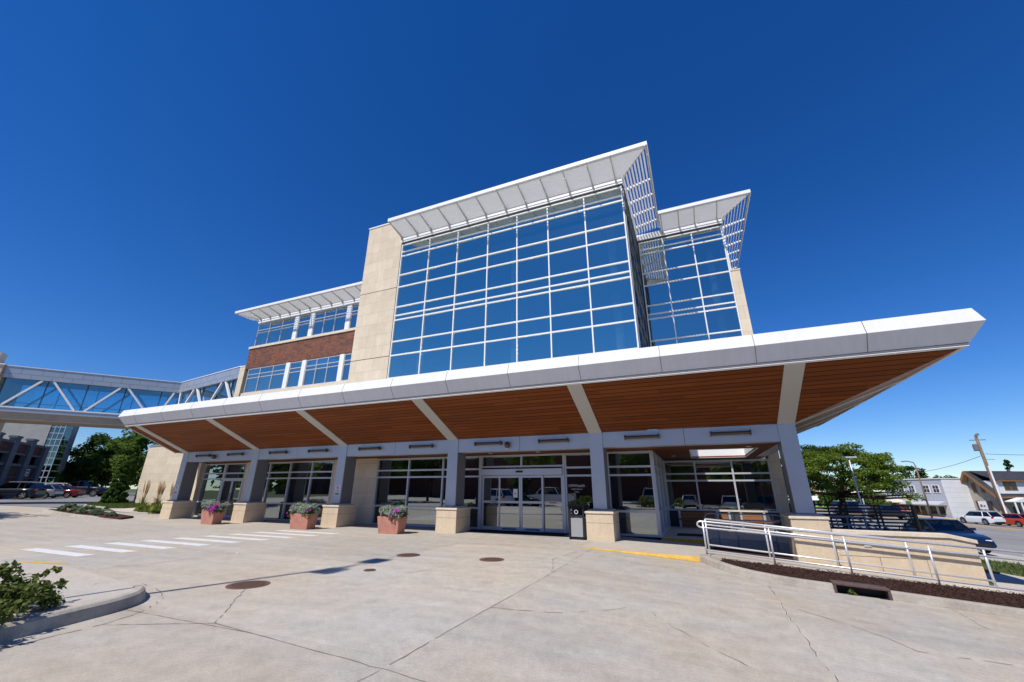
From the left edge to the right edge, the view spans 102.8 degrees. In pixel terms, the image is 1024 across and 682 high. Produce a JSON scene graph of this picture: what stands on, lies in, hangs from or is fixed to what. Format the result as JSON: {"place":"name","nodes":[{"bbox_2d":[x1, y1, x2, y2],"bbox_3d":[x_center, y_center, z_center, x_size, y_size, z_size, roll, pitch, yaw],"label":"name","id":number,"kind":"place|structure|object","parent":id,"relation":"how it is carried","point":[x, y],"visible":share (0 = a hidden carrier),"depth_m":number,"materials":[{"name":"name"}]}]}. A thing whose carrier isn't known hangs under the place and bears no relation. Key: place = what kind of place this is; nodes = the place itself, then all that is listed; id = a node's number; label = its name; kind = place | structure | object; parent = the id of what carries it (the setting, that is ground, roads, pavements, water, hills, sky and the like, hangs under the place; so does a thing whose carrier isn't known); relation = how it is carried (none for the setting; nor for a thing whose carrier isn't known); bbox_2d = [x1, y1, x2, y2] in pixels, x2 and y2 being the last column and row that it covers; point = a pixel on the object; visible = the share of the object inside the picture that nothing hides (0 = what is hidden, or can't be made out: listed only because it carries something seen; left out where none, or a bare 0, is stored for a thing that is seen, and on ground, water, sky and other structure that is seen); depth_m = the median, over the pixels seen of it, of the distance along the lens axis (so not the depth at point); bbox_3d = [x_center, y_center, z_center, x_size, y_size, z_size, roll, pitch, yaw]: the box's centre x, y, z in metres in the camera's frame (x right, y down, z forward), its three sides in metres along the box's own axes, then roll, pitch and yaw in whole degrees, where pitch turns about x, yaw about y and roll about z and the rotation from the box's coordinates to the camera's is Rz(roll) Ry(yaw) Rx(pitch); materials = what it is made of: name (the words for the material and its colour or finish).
{"place":"outdoors","nodes":[
{"label":"outdoors","id":0,"kind":"place"},
{"bbox_2d":[0,489,1011,585],"bbox_3d":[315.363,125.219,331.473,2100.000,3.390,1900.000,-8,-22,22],"label":"ground","id":1,"kind":"structure","parent":0,"point":[134,491],"depth_m":32.45,"materials":[{"name":"green plant"}]},
{"bbox_2d":[0,352,20,433],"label":"bridge pier","id":2,"kind":"structure","parent":1,"relation":"on","point":[9,389],"depth_m":37.74,"materials":[{"name":"stone"}]},
{"bbox_2d":[0,432,50,484],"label":"parking garage","id":3,"kind":"structure","parent":1,"relation":"on","point":[18,458],"depth_m":54.75,"materials":[{"name":"brick"}]},
{"bbox_2d":[2,423,78,482],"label":"stair tower","id":4,"kind":"structure","parent":1,"relation":"on","point":[58,440],"depth_m":67.58,"materials":[{"name":"concrete"}]},
{"bbox_2d":[0,493,134,507],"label":"parking lot","id":5,"kind":"structure","parent":1,"relation":"on","point":[58,501],"depth_m":41.72,"materials":[{"name":"grey asphalt"}]},
{"bbox_2d":[0,482,46,498],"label":"parked car","id":6,"kind":"object","parent":5,"relation":"on","point":[23,490],"visible":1,"depth_m":44.35,"materials":[{"name":"black paint"}]},
{"bbox_2d":[13,484,63,497],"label":"parked car","id":7,"kind":"object","parent":5,"relation":"on","point":[53,491],"visible":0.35,"depth_m":47.44,"materials":[{"name":"silver metal"}]},
{"bbox_2d":[37,485,85,497],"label":"parked car","id":8,"kind":"object","parent":5,"relation":"on","point":[72,491],"visible":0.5,"depth_m":50.12,"materials":[{"name":"red paint"}]},
{"bbox_2d":[57,481,108,496],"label":"parked car","id":9,"kind":"object","parent":5,"relation":"on","point":[92,488],"visible":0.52,"depth_m":57.58,"materials":[{"name":"black paint"}]},
{"bbox_2d":[85,456,117,484],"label":"broadleaf tree","id":10,"kind":"object","parent":5,"relation":"on","point":[98,480],"visible":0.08,"depth_m":81.33,"materials":[{"name":"green plant"}]},
{"bbox_2d":[105,429,156,486],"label":"broadleaf tree","id":11,"kind":"object","parent":5,"relation":"on","point":[131,447],"visible":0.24,"depth_m":68.48,"materials":[{"name":"green plant"}]},
{"bbox_2d":[59,464,85,483],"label":"broadleaf tree","id":12,"kind":"object","parent":1,"relation":"on","point":[65,476],"visible":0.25,"depth_m":71.94,"materials":[{"name":"green plant"}]},
{"bbox_2d":[63,432,117,482],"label":"broadleaf tree","id":13,"kind":"object","parent":1,"relation":"on","point":[98,455],"visible":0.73,"depth_m":74.51,"materials":[{"name":"green plant"}]},
{"bbox_2d":[106,506,136,508],"bbox_3d":[-34.906,14.719,36.610,4.991,0.325,13.188,14,-24,-33],"label":"lawn base","id":14,"kind":"object","parent":1,"relation":"on","point":[119,507],"visible":0.14,"depth_m":31.93,"materials":[{"name":"concrete"}]},
{"bbox_2d":[97,461,130,503],"bbox_3d":[-35.189,12.738,36.624,2.010,3.834,1.934,8,-21,-19],"label":"arborvitae","id":15,"kind":"object","parent":14,"relation":"on","point":[117,494],"visible":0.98,"depth_m":36.27,"materials":[{"name":"green plant"}]},
{"bbox_2d":[86,501,151,506],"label":"lawn grass","id":16,"kind":"structure","parent":14,"relation":"on","point":[127,504],"depth_m":33.30,"materials":[{"name":"green plant"}]},
{"bbox_2d":[109,508,159,514],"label":"footpath","id":17,"kind":"structure","parent":1,"relation":"on","point":[130,510],"depth_m":29.66,"materials":[{"name":"concrete"}]},
{"bbox_2d":[133,502,162,513],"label":"day lilies","id":18,"kind":"object","parent":17,"relation":"on","point":[154,508],"visible":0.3,"depth_m":28.12,"materials":[{"name":"green plant"}]},
{"bbox_2d":[0,506,1023,681],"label":"drive","id":19,"kind":"structure","parent":1,"relation":"on","point":[328,596],"depth_m":5.95,"materials":[{"name":"concrete"}]},
{"bbox_2d":[20,548,92,556],"bbox_3d":[-12.313,5.698,11.024,3.110,0.001,0.370,-8,-22,22],"label":"crosswalk bar","id":20,"kind":"object","parent":19,"relation":"on","point":[66,553],"visible":1,"depth_m":10.96,"materials":[{"name":"white paint"}]},
{"bbox_2d":[0,561,133,622],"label":"island","id":21,"kind":"structure","parent":19,"relation":"on","point":[84,587],"depth_m":6.88,"materials":[{"name":"concrete"}]},
{"bbox_2d":[0,560,68,625],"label":"shrub","id":22,"kind":"object","parent":21,"relation":"on","point":[19,593],"visible":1,"depth_m":5.24,"materials":[{"name":"green plant"}]},
{"bbox_2d":[0,584,145,642],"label":"kerb","id":23,"kind":"structure","parent":19,"relation":"on","point":[26,626],"depth_m":5.22,"materials":[{"name":"concrete"}]},
{"bbox_2d":[42,509,118,519],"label":"kerb","id":24,"kind":"structure","parent":19,"relation":"on","point":[70,514],"depth_m":23.88,"materials":[{"name":"concrete"}]},
{"bbox_2d":[48,509,133,519],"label":"planting island","id":25,"kind":"structure","parent":19,"relation":"on","point":[121,516],"depth_m":23.83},
{"bbox_2d":[74,505,104,513],"bbox_3d":[-25.998,10.452,25.257,1.264,0.620,1.327,10,-22,-25],"label":"sage bush","id":26,"kind":"object","parent":25,"relation":"on","point":[81,509],"visible":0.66,"depth_m":25.05,"materials":[{"name":"green plant"}]},
{"bbox_2d":[65,545,133,552],"bbox_3d":[-11.808,5.947,11.701,3.130,0.001,0.370,-8,-22,22],"label":"crosswalk bar","id":27,"kind":"object","parent":19,"relation":"on","point":[100,548],"visible":1,"depth_m":11.71,"materials":[{"name":"white paint"}]},
{"bbox_2d":[104,542,175,548],"bbox_3d":[-11.302,6.195,12.378,3.150,0.001,0.370,-8,-22,22],"label":"crosswalk bar","id":28,"kind":"object","parent":19,"relation":"on","point":[140,545],"visible":1,"depth_m":12.37,"materials":[{"name":"white paint"}]},
{"bbox_2d":[142,540,209,545],"bbox_3d":[-10.797,6.444,13.055,3.170,0.001,0.370,-8,-22,22],"label":"crosswalk bar","id":29,"kind":"object","parent":19,"relation":"on","point":[182,543],"visible":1,"depth_m":13.08,"materials":[{"name":"white paint"}]},
{"bbox_2d":[172,537,236,542],"bbox_3d":[-10.291,6.693,13.732,3.190,0.001,0.370,-8,-22,22],"label":"crosswalk bar","id":30,"kind":"object","parent":19,"relation":"on","point":[210,540],"visible":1,"depth_m":13.64,"materials":[{"name":"white paint"}]},
{"bbox_2d":[201,510,225,524],"bbox_3d":[-14.770,8.679,20.125,1.007,0.620,0.538,-8,-22,22],"label":"planter","id":31,"kind":"object","parent":19,"relation":"on","point":[207,517],"visible":0.81,"depth_m":19.92,"materials":[{"name":"ceramic"}]},
{"bbox_2d":[201,501,230,510],"bbox_3d":[-14.752,8.235,20.304,1.365,0.575,0.907,-8,-22,22],"label":"silver foliage plant","id":32,"kind":"object","parent":31,"relation":"in","point":[212,503],"visible":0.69,"depth_m":20.12,"materials":[{"name":"green plant"}]},
{"bbox_2d":[225,580,269,588],"bbox_3d":[-4.757,4.401,7.366,0.700,0.039,0.700,-8,-22,22],"label":"manhole cover","id":33,"kind":"object","parent":19,"relation":"on","point":[249,584],"visible":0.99,"depth_m":7.32,"materials":[{"name":"metal"}]},
{"bbox_2d":[125,609,425,681],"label":"pavement joint","id":34,"kind":"object","parent":19,"relation":"on","point":[290,643],"visible":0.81,"depth_m":4.51,"materials":[{"name":"grey concrete"}]},
{"bbox_2d":[290,513,318,529],"bbox_3d":[-9.145,7.891,17.899,1.137,0.620,0.538,-8,-22,22],"label":"planter","id":35,"kind":"object","parent":19,"relation":"on","point":[298,521],"visible":0.83,"depth_m":17.69,"materials":[{"name":"ceramic"}]},
{"bbox_2d":[290,502,320,515],"bbox_3d":[-9.132,7.432,18.076,1.466,0.603,0.899,-8,-22,22],"label":"silver foliage plant","id":36,"kind":"object","parent":35,"relation":"in","point":[300,508],"visible":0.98,"depth_m":17.86,"materials":[{"name":"green plant"}]},
{"bbox_2d":[377,516,407,533],"bbox_3d":[-4.773,7.298,16.222,1.077,0.620,0.538,-8,-22,22],"label":"planter","id":37,"kind":"object","parent":19,"relation":"on","point":[386,525],"visible":0.89,"depth_m":16.01,"materials":[{"name":"ceramic"}]},
{"bbox_2d":[379,504,409,517],"bbox_3d":[-4.790,6.847,16.395,1.376,0.529,0.941,-8,-22,22],"label":"silver foliage plant","id":38,"kind":"object","parent":37,"relation":"in","point":[385,510],"visible":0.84,"depth_m":16.18,"materials":[{"name":"green plant"}]},
{"bbox_2d":[567,504,587,539],"bbox_3d":[2.400,6.526,14.737,0.610,1.150,0.590,-8,-22,22],"label":"litter bin","id":39,"kind":"object","parent":19,"relation":"on","point":[577,529],"visible":0.94,"depth_m":14.51,"materials":[{"name":"black plastic"}]},
{"bbox_2d":[581,547,699,561],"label":"yellow kerb","id":40,"kind":"structure","parent":19,"relation":"on","point":[685,558],"depth_m":11.51,"materials":[{"name":"paint"}]},
{"bbox_2d":[704,557,834,592],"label":"kerb","id":41,"kind":"structure","parent":19,"relation":"on","point":[777,579],"depth_m":9.14,"materials":[{"name":"concrete"}]},
{"bbox_2d":[829,579,892,599],"bbox_3d":[7.192,5.177,8.433,0.940,0.336,0.300,-8,-22,22],"label":"storm drain","id":42,"kind":"object","parent":41,"relation":"attached to","point":[872,591],"visible":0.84,"depth_m":8.43,"materials":[{"name":"metal"}]},
{"bbox_2d":[891,590,1023,618],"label":"kerb","id":43,"kind":"structure","parent":19,"relation":"on","point":[991,609],"depth_m":7.74,"materials":[{"name":"concrete"}]},
{"bbox_2d":[118,141,985,565],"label":"clinic building","id":44,"kind":"structure","parent":1,"relation":"on","point":[522,315],"depth_m":19.48,"materials":[{"name":"white"}]},
{"bbox_2d":[0,365,239,428],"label":"skywalk bridge","id":45,"kind":"structure","parent":44,"relation":"attached to","point":[216,385],"depth_m":39.02,"materials":[{"name":"metal"}]},
{"bbox_2d":[192,463,225,516],"bbox_3d":[-18.726,9.235,25.346,2.035,3.095,0.100,-8,-22,22],"label":"storefront window","id":46,"kind":"structure","parent":44,"relation":"in","point":[213,474],"depth_m":25.47,"materials":[{"name":"clear glass"}]},
{"bbox_2d":[219,479,232,517],"bbox_3d":[-17.347,9.456,24.562,0.860,2.140,0.126,-8,-22,22],"label":"door","id":47,"kind":"structure","parent":44,"relation":"in","point":[226,486],"depth_m":24.75,"materials":[{"name":"clear glass"}]},
{"bbox_2d":[224,479,242,517],"bbox_3d":[-16.538,9.340,24.235,0.880,2.140,0.126,-8,-22,22],"label":"door","id":48,"kind":"structure","parent":44,"relation":"in","point":[233,497],"depth_m":24.33,"materials":[{"name":"clear glass"}]},
{"bbox_2d":[223,463,246,479],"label":"storefront window","id":49,"kind":"structure","parent":44,"relation":"in","point":[232,470],"depth_m":25.02,"materials":[{"name":"clear glass"}]},
{"bbox_2d":[243,363,285,392],"bbox_3d":[-21.147,3.225,34.990,4.730,2.180,0.090,-8,-22,22],"label":"window","id":50,"kind":"structure","parent":44,"relation":"in","point":[268,377],"depth_m":34.99,"materials":[{"name":"blue glass"}]},
{"bbox_2d":[254,317,295,345],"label":"window","id":51,"kind":"structure","parent":44,"relation":"in","point":[279,330],"depth_m":36.48,"materials":[{"name":"blue glass"}]},
{"bbox_2d":[286,361,301,387],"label":"window","id":52,"kind":"structure","parent":44,"relation":"in","point":[295,367],"depth_m":33.72,"materials":[{"name":"blue glass"}]},
{"bbox_2d":[262,460,334,521],"bbox_3d":[-12.114,8.288,22.670,5.485,3.095,0.100,-8,-22,22],"label":"storefront window","id":53,"kind":"structure","parent":44,"relation":"in","point":[287,484],"depth_m":22.67,"materials":[{"name":"clear glass"}]},
{"bbox_2d":[296,313,310,337],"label":"window","id":54,"kind":"structure","parent":44,"relation":"in","point":[304,320],"depth_m":35.21,"materials":[{"name":"blue glass"}]},
{"bbox_2d":[302,355,339,385],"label":"window","id":55,"kind":"structure","parent":44,"relation":"in","point":[319,370],"depth_m":32.59,"materials":[{"name":"blue glass"}]},
{"bbox_2d":[312,305,347,334],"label":"window","id":56,"kind":"structure","parent":44,"relation":"in","point":[334,319],"depth_m":34.07,"materials":[{"name":"blue glass"}]},
{"bbox_2d":[341,353,351,380],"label":"window","id":57,"kind":"structure","parent":44,"relation":"in","point":[347,359],"depth_m":31.63,"materials":[{"name":"blue glass"}]},
{"bbox_2d":[349,303,358,327],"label":"window","id":58,"kind":"structure","parent":44,"relation":"in","point":[353,318],"depth_m":33.11,"materials":[{"name":"blue glass"}]},
{"bbox_2d":[370,456,480,528],"bbox_3d":[-4.166,7.148,19.453,5.965,3.095,0.100,-8,-22,22],"label":"storefront window","id":59,"kind":"structure","parent":44,"relation":"in","point":[417,484],"depth_m":19.61,"materials":[{"name":"clear glass"}]},
{"bbox_2d":[481,476,498,529],"bbox_3d":[-0.911,7.086,17.960,0.900,2.200,0.046,-8,-22,22],"label":"sliding door","id":60,"kind":"structure","parent":44,"relation":"in","point":[490,484],"depth_m":17.97,"materials":[{"name":"clear glass"}]},
{"bbox_2d":[498,475,520,530],"bbox_3d":[-0.107,6.945,17.563,1.030,2.200,0.046,-8,-22,22],"label":"sliding door","id":61,"kind":"structure","parent":44,"relation":"in","point":[509,501],"depth_m":17.54,"materials":[{"name":"clear glass"}]},
{"bbox_2d":[481,453,563,467],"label":"storefront window","id":62,"kind":"structure","parent":44,"relation":"in","point":[554,459],"depth_m":18.00,"materials":[{"name":"clear glass"}]},
{"bbox_2d":[521,475,543,531],"bbox_3d":[0.844,6.808,17.178,1.020,2.200,0.046,-8,-22,22],"label":"sliding door","id":63,"kind":"structure","parent":44,"relation":"in","point":[532,493],"depth_m":17.16,"materials":[{"name":"clear glass"}]},
{"bbox_2d":[543,475,564,532],"bbox_3d":[1.699,6.712,16.904,0.900,2.200,0.046,-8,-22,22],"label":"sliding door","id":64,"kind":"structure","parent":44,"relation":"in","point":[552,484],"depth_m":16.88,"materials":[{"name":"clear glass"}]},
{"bbox_2d":[564,452,592,532],"bbox_3d":[2.984,6.120,16.550,1.675,3.095,0.117,-8,-22,22],"label":"storefront window","id":65,"kind":"structure","parent":44,"relation":"in","point":[577,466],"depth_m":16.81,"materials":[{"name":"clear glass"}]},
{"bbox_2d":[607,450,659,536],"bbox_3d":[4.655,5.884,15.883,1.765,3.095,0.100,-8,-22,22],"label":"storefront window","id":66,"kind":"structure","parent":44,"relation":"in","point":[630,473],"depth_m":15.87,"materials":[{"name":"clear glass"}]},
{"bbox_2d":[651,451,670,536],"bbox_3d":[6.554,6.629,17.905,0.100,3.095,5.415,-8,-22,22],"label":"storefront window","id":67,"kind":"structure","parent":44,"relation":"in","point":[658,465],"depth_m":17.36,"materials":[{"name":"silver metal"}]},
{"bbox_2d":[663,459,779,512],"bbox_3d":[9.805,6.888,19.512,4.665,2.315,0.100,-8,-22,22],"label":"storefront window","id":68,"kind":"structure","parent":44,"relation":"in","point":[737,484],"depth_m":19.46,"materials":[{"name":"clear glass"}]},
{"bbox_2d":[710,430,751,435],"bbox_3d":[7.296,3.081,13.653,1.220,0.170,0.213,-8,-22,22],"label":"wall light","id":69,"kind":"object","parent":44,"relation":"attached to","point":[730,433],"visible":1,"depth_m":13.59,"materials":[{"name":"brown metal"}]},
{"bbox_2d":[713,547,795,560],"bbox_3d":[7.572,6.707,12.891,2.160,0.130,1.540,-8,-22,22],"label":"mulch bed","id":70,"kind":"object","parent":1,"relation":"on","point":[752,553],"visible":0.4,"depth_m":13.00,"materials":[{"name":"brown soil"}]},
{"bbox_2d":[704,513,782,552],"bbox_3d":[7.834,6.428,13.743,2.404,1.157,0.044,-8,-22,22],"label":"porch rail","id":71,"kind":"object","parent":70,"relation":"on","point":[738,539],"visible":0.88,"depth_m":13.77,"materials":[{"name":"grey metal"}]},
{"bbox_2d":[817,489,853,506],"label":"leafy tree","id":72,"kind":"object","parent":1,"relation":"on","point":[830,499],"visible":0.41,"depth_m":73.36,"materials":[{"name":"green plant"}]},
{"bbox_2d":[780,442,925,526],"bbox_3d":[19.118,8.718,24.028,6.390,5.293,6.720,14,-24,-32],"label":"honey locust","id":73,"kind":"object","parent":1,"relation":"on","point":[868,475],"visible":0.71,"depth_m":22.80,"materials":[{"name":"green plant"}]},
{"bbox_2d":[840,456,868,527],"bbox_3d":[17.390,7.866,20.442,0.640,4.020,0.230,-8,-22,22],"label":"street lamp","id":74,"kind":"object","parent":1,"relation":"on","point":[859,498],"visible":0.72,"depth_m":20.64,"materials":[{"name":"white metal"}]},
{"bbox_2d":[704,549,1023,593],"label":"ramp","id":75,"kind":"structure","parent":1,"relation":"on","point":[717,555],"depth_m":10.81,"materials":[{"name":"concrete"}]},
{"bbox_2d":[704,518,996,585],"bbox_3d":[9.014,5.859,11.476,6.420,1.453,0.056,-8,-22,22],"label":"ramp rail","id":76,"kind":"object","parent":75,"relation":"on","point":[993,580],"visible":0.61,"depth_m":11.51,"materials":[{"name":"white metal"}]},
{"bbox_2d":[720,557,1023,608],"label":"mulch bed","id":77,"kind":"object","parent":1,"relation":"on","point":[906,589],"visible":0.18,"depth_m":9.19,"materials":[{"name":"brown wood"}]},
{"bbox_2d":[854,494,892,507],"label":"leafy tree","id":78,"kind":"object","parent":1,"relation":"on","point":[874,502],"visible":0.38,"depth_m":70.87,"materials":[{"name":"green plant"}]},
{"bbox_2d":[831,528,988,584],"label":"planter wall","id":79,"kind":"structure","parent":1,"relation":"on","point":[960,565],"depth_m":10.92,"materials":[{"name":"stone"}]},
{"bbox_2d":[893,465,927,478],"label":"leafy tree","id":80,"kind":"object","parent":1,"relation":"on","point":[922,473],"visible":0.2,"depth_m":82.23,"materials":[{"name":"green plant"}]},
{"bbox_2d":[816,509,1023,531],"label":"median kerb","id":81,"kind":"structure","parent":1,"relation":"on","point":[977,526],"depth_m":41.22,"materials":[{"name":"grey concrete"}]},
{"bbox_2d":[818,509,1023,529],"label":"road shoulder","id":82,"kind":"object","parent":1,"relation":"on","point":[1003,526],"depth_m":48.45},
{"bbox_2d":[957,510,1005,524],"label":"parked car","id":83,"kind":"object","parent":82,"relation":"on","point":[985,517],"visible":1,"depth_m":48.48,"materials":[{"name":"white paint"}]},
{"bbox_2d":[995,513,1023,526],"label":"parked car","id":84,"kind":"object","parent":82,"relation":"on","point":[1014,519],"visible":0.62,"depth_m":49.08,"materials":[{"name":"red paint"}]},
{"bbox_2d":[886,478,975,517],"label":"corner shop","id":85,"kind":"structure","parent":1,"relation":"on","point":[949,497],"depth_m":67.52,"materials":[{"name":"white paint"}]},
{"bbox_2d":[969,433,1006,513],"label":"utility pole","id":86,"kind":"object","parent":1,"relation":"on","point":[977,447],"visible":0.89,"depth_m":55.98,"materials":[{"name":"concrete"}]},
{"bbox_2d":[980,558,1023,576],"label":"verge","id":87,"kind":"structure","parent":1,"relation":"on","point":[993,569],"depth_m":13.31,"materials":[{"name":"plant"}]},
{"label":"steps","id":88,"kind":"structure","parent":1,"relation":"on","visible":0},
{"bbox_2d":[825,515,893,530],"bbox_3d":[11.597,6.533,13.282,2.712,1.574,1.248,-8,-22,22],"label":"stair rail","id":89,"kind":"object","parent":88,"relation":"on","point":[848,524],"visible":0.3,"depth_m":13.26,"materials":[{"name":"grey metal"}]},
{"bbox_2d":[0,0,1023,492],"label":"sky","id":90,"kind":"structure","parent":0,"point":[170,169],"materials":[{"name":"blue"}]},
{"bbox_2d":[582,536,704,556],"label":"sidewalk","id":91,"kind":"structure","parent":0,"point":[655,546],"depth_m":12.99,"materials":[{"name":"concrete"}]},
{"bbox_2d":[678,510,779,530],"bbox_3d":[9.654,8.026,18.346,4.020,0.779,0.450,-8,-22,22],"label":"bench","id":92,"kind":"object","parent":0,"point":[689,518],"visible":0.59,"depth_m":18.56,"materials":[{"name":"silver metal"}]},
{"bbox_2d":[816,512,1023,556],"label":"street","id":93,"kind":"structure","parent":0,"point":[1007,539],"depth_m":30.28,"materials":[{"name":"grey asphalt"}]},
{"bbox_2d":[829,500,873,513],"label":"parked car","id":94,"kind":"object","parent":93,"relation":"on","point":[847,502],"visible":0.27,"depth_m":54.12,"materials":[{"name":"black paint"}]},
{"bbox_2d":[861,506,911,518],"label":"parked car","id":95,"kind":"object","parent":93,"relation":"on","point":[894,507],"visible":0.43,"depth_m":48.04,"materials":[{"name":"black paint"}]},
{"bbox_2d":[960,471,1023,513],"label":"gabled house","id":96,"kind":"structure","parent":0,"point":[1010,485],"depth_m":64.07,"materials":[{"name":"beige"}]},
{"bbox_2d":[977,550,1023,564],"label":"driveway","id":97,"kind":"structure","parent":0,"point":[1000,555],"depth_m":16.74,"materials":[{"name":"concrete"}]},
{"bbox_2d":[899,518,996,552],"bbox_3d":[19.741,8.844,18.759,1.829,1.267,4.140,-6,-21,17],"label":"parked car","id":98,"kind":"object","parent":97,"relation":"on","point":[951,527],"visible":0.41,"depth_m":18.17,"materials":[{"name":"blue paint"}]},
{"bbox_2d":[985,572,1023,589],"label":"sidewalk","id":99,"kind":"structure","parent":0,"point":[1009,581],"depth_m":11.23,"materials":[{"name":"concrete"}]},
{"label":"terrace","id":100,"kind":"structure","parent":0,"visible":0},
{"bbox_2d":[812,479,833,526],"bbox_3d":[14.555,7.795,18.913,0.677,2.685,0.661,15,-25,-36],"label":"young tree","id":101,"kind":"object","parent":100,"relation":"on","point":[819,484],"visible":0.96,"depth_m":19.19,"materials":[{"name":"green plant"}]},
{"bbox_2d":[789,503,919,531],"bbox_3d":[13.752,7.280,16.543,4.110,1.260,0.060,-8,-22,22],"label":"picket fence","id":102,"kind":"object","parent":100,"relation":"on","point":[874,508],"visible":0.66,"depth_m":16.29,"materials":[{"name":"black metal"}]},
{"bbox_2d":[816,504,921,531],"bbox_3d":[15.335,7.781,17.722,3.610,1.300,0.060,-8,-22,22],"label":"picket fence","id":103,"kind":"object","parent":100,"relation":"on","point":[917,519],"visible":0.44,"depth_m":17.66,"materials":[{"name":"black metal"}]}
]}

